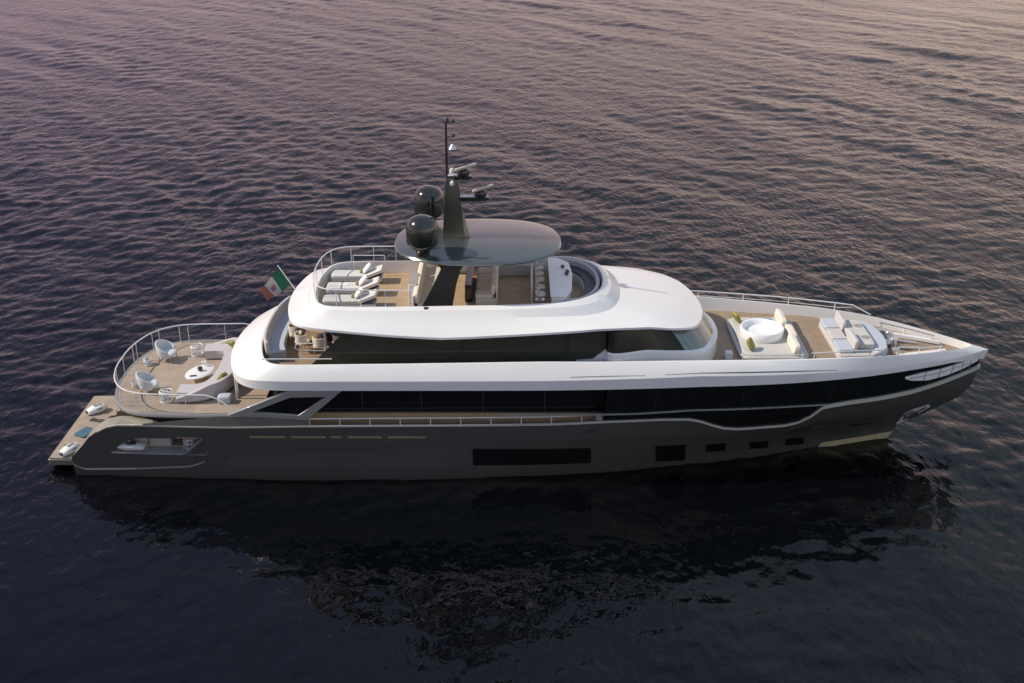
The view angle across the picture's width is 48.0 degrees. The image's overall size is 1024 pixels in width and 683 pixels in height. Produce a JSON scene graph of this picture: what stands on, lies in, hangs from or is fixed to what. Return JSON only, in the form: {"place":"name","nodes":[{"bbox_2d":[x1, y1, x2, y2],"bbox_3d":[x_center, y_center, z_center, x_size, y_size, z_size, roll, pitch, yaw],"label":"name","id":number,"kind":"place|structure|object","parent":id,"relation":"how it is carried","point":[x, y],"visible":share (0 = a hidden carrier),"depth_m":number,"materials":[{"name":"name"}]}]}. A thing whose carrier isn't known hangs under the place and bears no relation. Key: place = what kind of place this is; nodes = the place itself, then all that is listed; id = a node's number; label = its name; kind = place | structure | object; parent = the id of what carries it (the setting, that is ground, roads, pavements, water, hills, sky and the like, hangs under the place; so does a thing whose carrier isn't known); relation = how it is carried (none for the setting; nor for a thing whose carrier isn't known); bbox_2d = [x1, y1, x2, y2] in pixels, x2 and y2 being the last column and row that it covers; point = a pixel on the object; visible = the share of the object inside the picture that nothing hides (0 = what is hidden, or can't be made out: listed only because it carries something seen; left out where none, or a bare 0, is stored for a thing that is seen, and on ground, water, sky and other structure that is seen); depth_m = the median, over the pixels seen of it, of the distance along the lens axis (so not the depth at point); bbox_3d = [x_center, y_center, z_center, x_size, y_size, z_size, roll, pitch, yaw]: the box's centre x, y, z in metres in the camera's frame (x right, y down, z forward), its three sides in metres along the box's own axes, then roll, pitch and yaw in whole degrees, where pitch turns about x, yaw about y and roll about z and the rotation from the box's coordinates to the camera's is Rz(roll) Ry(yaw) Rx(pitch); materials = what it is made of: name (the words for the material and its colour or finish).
{"place":"outdoors","nodes":[
{"label":"outdoors","id":0,"kind":"place"},
{"bbox_2d":[183,438,197,449],"bbox_3d":[-12.787,3.998,45.725,0.566,0.534,0.572,-9,26,-18],"label":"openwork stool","id":1,"kind":"object","parent":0,"point":[191,441],"visible":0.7,"depth_m":45.52,"materials":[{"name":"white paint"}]},
{"bbox_2d":[0,0,1023,682],"bbox_3d":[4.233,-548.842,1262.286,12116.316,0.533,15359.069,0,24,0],"label":"sea","id":2,"kind":"structure","parent":0,"point":[166,164],"depth_m":65.86,"materials":[{"name":"black liquid"}]},
{"bbox_2d":[48,118,987,480],"bbox_3d":[0.438,-1.790,46.394,38.320,14.620,7.822,0,24,0],"label":"yacht","id":3,"kind":"object","parent":2,"relation":"on","point":[458,352],"visible":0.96,"depth_m":44.97,"materials":[{"name":"grey metal"}]},
{"bbox_2d":[59,442,79,456],"bbox_3d":[-17.984,4.370,46.726,0.619,0.350,0.963,14,28,27],"label":"water scooter","id":4,"kind":"object","parent":3,"relation":"on","point":[68,449],"visible":0.98,"depth_m":46.56,"materials":[{"name":"white plastic"}]},
{"bbox_2d":[74,427,92,437],"bbox_3d":[-17.904,3.811,48.259,0.620,0.079,0.780,11,27,23],"label":"floor cushion","id":5,"kind":"object","parent":3,"relation":"on","point":[84,432],"visible":0.73,"depth_m":48.16,"materials":[{"name":"blue fabric"}]},
{"bbox_2d":[85,403,107,414],"bbox_3d":[-18.045,2.918,49.912,0.963,0.350,0.619,-20,31,-37],"label":"water scooter","id":6,"kind":"object","parent":3,"relation":"on","point":[96,408],"visible":1,"depth_m":49.76,"materials":[{"name":"white plastic"}]},
{"bbox_2d":[89,418,104,421],"bbox_3d":[-17.732,3.351,49.232,0.720,0.107,0.300,9,26,18],"label":"swim fin","id":7,"kind":"object","parent":3,"relation":"on","point":[97,420],"visible":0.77,"depth_m":49.22,"materials":[{"name":"black rubber"}]},
{"bbox_2d":[117,440,145,450],"bbox_3d":[-15.113,4.048,45.391,1.224,0.521,0.474,0,24,0],"label":"jet boat","id":8,"kind":"object","parent":3,"relation":"on","point":[130,445],"visible":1,"depth_m":45.27,"materials":[{"name":"white paint"}]},
{"bbox_2d":[131,379,139,388],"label":"openwork stool","id":9,"kind":"object","parent":3,"relation":"on","point":[133,384],"visible":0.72,"depth_m":46.68,"materials":[{"name":"white paint"}]},
{"bbox_2d":[135,371,158,394],"bbox_3d":[-14.675,1.639,46.295,0.846,0.869,0.900,-6,25,-13],"label":"armchair","id":10,"kind":"object","parent":3,"relation":"on","point":[146,381],"visible":1,"depth_m":46.15,"materials":[{"name":"fabric"}]},
{"bbox_2d":[143,357,152,365],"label":"openwork stool","id":11,"kind":"object","parent":3,"relation":"on","point":[146,361],"visible":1,"depth_m":48.62,"materials":[{"name":"white paint"}]},
{"bbox_2d":[155,339,177,363],"bbox_3d":[-14.746,0.402,49.009,0.846,0.869,0.900,5,25,11],"label":"armchair","id":12,"kind":"object","parent":3,"relation":"on","point":[165,349],"visible":1,"depth_m":49.01,"materials":[{"name":"fabric"}]},
{"bbox_2d":[159,388,173,403],"bbox_3d":[-13.734,2.162,45.655,0.572,0.534,0.566,9,26,18],"label":"openwork stool","id":13,"kind":"object","parent":3,"relation":"on","point":[163,391],"visible":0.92,"depth_m":45.55,"materials":[{"name":"white paint"}]},
{"bbox_2d":[190,342,203,356],"bbox_3d":[-13.572,0.376,49.574,0.566,0.534,0.572,0,24,0],"label":"openwork stool","id":14,"kind":"object","parent":3,"relation":"on","point":[199,347],"visible":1,"depth_m":49.43,"materials":[{"name":"white paint"}]},
{"bbox_2d":[185,364,213,383],"bbox_3d":[-12.824,1.417,47.294,0.960,0.435,1.480,10,26,20],"label":"coffee table","id":15,"kind":"object","parent":3,"relation":"on","point":[203,374],"visible":0.99,"depth_m":47.09,"materials":[{"name":"white wood"}]},
{"bbox_2d":[176,338,237,401],"bbox_3d":[-12.243,1.097,47.619,2.108,0.650,5.088,0,24,0],"label":"terrace sofa","id":16,"kind":"object","parent":3,"relation":"on","point":[212,386],"visible":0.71,"depth_m":46.24,"materials":[{"name":"beige fabric"}]},
{"bbox_2d":[217,372,226,379],"bbox_3d":[-11.677,1.413,46.299,0.336,0.367,0.360,14,28,27],"label":"cushion","id":17,"kind":"object","parent":16,"relation":"on","point":[222,375],"visible":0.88,"depth_m":46.14,"materials":[{"name":"green fabric"}]},
{"bbox_2d":[226,340,234,346],"bbox_3d":[-11.967,0.099,49.163,0.400,0.382,0.348,14,28,27],"label":"cushion","id":18,"kind":"object","parent":16,"relation":"on","point":[230,343],"visible":0.7,"depth_m":49.00,"materials":[{"name":"green fabric"}]},
{"bbox_2d":[217,393,232,403],"bbox_3d":[-11.380,2.250,45.581,0.550,0.335,0.420,0,24,0],"label":"pouf","id":19,"kind":"object","parent":3,"relation":"on","point":[226,398],"visible":0.95,"depth_m":45.43,"materials":[{"name":"white fabric"}]},
{"bbox_2d":[259,265,295,299],"bbox_3d":[-9.556,-2.379,46.780,1.609,1.572,0.218,0,24,0],"label":"flag","id":20,"kind":"object","parent":3,"relation":"attached to","point":[277,283],"visible":1,"depth_m":46.77,"materials":[{"name":"multicoloured fabric"}]},
{"bbox_2d":[288,323,301,344],"bbox_3d":[-8.804,-0.299,46.716,0.560,0.802,0.581,-2,25,-4],"label":"dining chair","id":21,"kind":"object","parent":3,"relation":"on","point":[292,328],"visible":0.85,"depth_m":46.51,"materials":[{"name":"beige fabric"}]},
{"bbox_2d":[294,331,310,350],"bbox_3d":[-8.397,0.041,45.970,0.560,0.802,0.581,-22,33,-40],"label":"dining chair","id":22,"kind":"object","parent":3,"relation":"on","point":[301,339],"visible":0.89,"depth_m":45.71,"materials":[{"name":"beige fabric"}]},
{"bbox_2d":[312,336,326,356],"bbox_3d":[-7.627,0.170,45.687,0.581,0.802,0.560,0,24,0],"label":"dining chair","id":23,"kind":"object","parent":3,"relation":"on","point":[319,343],"visible":0.77,"depth_m":45.42,"materials":[{"name":"beige fabric"}]},
{"bbox_2d":[305,329,337,340],"bbox_3d":[-7.622,-0.525,47.271,2.000,0.750,2.500,0,24,0],"label":"dining table","id":24,"kind":"object","parent":3,"relation":"on","point":[328,335],"visible":0.24,"depth_m":47.19,"materials":[{"name":"brown wood"}]},
{"bbox_2d":[332,335,339,342],"bbox_3d":[-6.859,0.065,45.917,0.581,0.802,0.560,-16,29,-31],"label":"dining chair","id":25,"kind":"object","parent":3,"relation":"on","point":[335,338],"visible":0.18,"depth_m":45.60,"materials":[{"name":"beige fabric"}]},
{"bbox_2d":[322,289,377,306],"bbox_3d":[-6.352,-1.669,45.152,2.148,0.628,0.720,0,24,0],"label":"sun lounger","id":26,"kind":"object","parent":3,"relation":"on","point":[369,299],"visible":0.85,"depth_m":44.91,"materials":[{"name":"fabric"}]},
{"bbox_2d":[354,287,362,297],"bbox_3d":[-6.006,-1.918,45.093,0.365,0.397,0.480,-3,25,-7],"label":"pillow","id":27,"kind":"object","parent":26,"relation":"on","point":[357,294],"visible":0.85,"depth_m":44.94,"materials":[{"name":"white fabric"}]},
{"bbox_2d":[326,276,379,293],"bbox_3d":[-6.398,-2.229,46.381,2.148,0.628,0.720,0,24,0],"label":"sun lounger","id":28,"kind":"object","parent":3,"relation":"on","point":[372,284],"visible":0.72,"depth_m":46.14,"materials":[{"name":"fabric"}]},
{"bbox_2d":[359,274,366,285],"bbox_3d":[-6.002,-2.478,46.321,0.365,0.397,0.480,-3,25,-7],"label":"pillow","id":29,"kind":"object","parent":28,"relation":"on","point":[363,279],"visible":1,"depth_m":46.16,"materials":[{"name":"white fabric"}]},
{"bbox_2d":[331,265,383,281],"bbox_3d":[-6.394,-2.789,47.609,2.148,0.628,0.720,0,24,0],"label":"sun lounger","id":30,"kind":"object","parent":3,"relation":"on","point":[351,275],"visible":0.75,"depth_m":47.36,"materials":[{"name":"white fabric"}]},
{"bbox_2d":[363,263,370,272],"bbox_3d":[-5.998,-3.038,47.550,0.365,0.397,0.480,-3,25,-7],"label":"pillow","id":31,"kind":"object","parent":30,"relation":"on","point":[366,267],"visible":1,"depth_m":47.38,"materials":[{"name":"white fabric"}]},
{"bbox_2d":[534,261,543,282],"bbox_3d":[1.132,-2.878,47.599,0.400,0.800,0.400,0,24,0],"label":"bar stool","id":32,"kind":"object","parent":3,"relation":"on","point":[540,268],"visible":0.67,"depth_m":47.38,"materials":[{"name":"metal"}]},
{"bbox_2d":[535,267,543,287],"bbox_3d":[1.130,-2.617,47.026,0.400,0.800,0.400,0,24,0],"label":"bar stool","id":33,"kind":"object","parent":3,"relation":"on","point":[540,273],"visible":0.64,"depth_m":46.82,"materials":[{"name":"beige fabric"}]},
{"bbox_2d":[535,279,544,301],"bbox_3d":[1.126,-2.028,45.734,0.400,0.800,0.400,0,24,0],"label":"bar stool","id":34,"kind":"object","parent":3,"relation":"on","point":[540,286],"visible":0.84,"depth_m":45.62,"materials":[{"name":"beige fabric"}]},
{"bbox_2d":[535,273,544,292],"bbox_3d":[1.128,-2.352,46.443,0.400,0.800,0.400,0,24,0],"label":"bar stool","id":35,"kind":"object","parent":3,"relation":"on","point":[541,279],"visible":0.66,"depth_m":46.26,"materials":[{"name":"beige fabric"}]},
{"bbox_2d":[536,287,545,302],"bbox_3d":[1.124,-1.717,45.051,0.400,0.800,0.400,0,24,0],"label":"bar stool","id":36,"kind":"object","parent":3,"relation":"on","point":[540,294],"visible":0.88,"depth_m":44.84,"materials":[{"name":"beige fabric"}]},
{"bbox_2d":[732,312,741,322],"bbox_3d":[9.401,-1.011,48.093,0.311,0.444,0.420,-9,26,-18],"label":"cushion","id":37,"kind":"object","parent":3,"relation":"on","point":[736,316],"visible":1,"depth_m":47.95,"materials":[{"name":"green fabric"}]},
{"bbox_2d":[746,337,754,350],"bbox_3d":[9.473,0.101,45.633,0.320,0.462,0.440,11,27,23],"label":"cushion","id":38,"kind":"object","parent":3,"relation":"on","point":[750,343],"visible":1,"depth_m":45.49,"materials":[{"name":"green fabric"}]}
]}

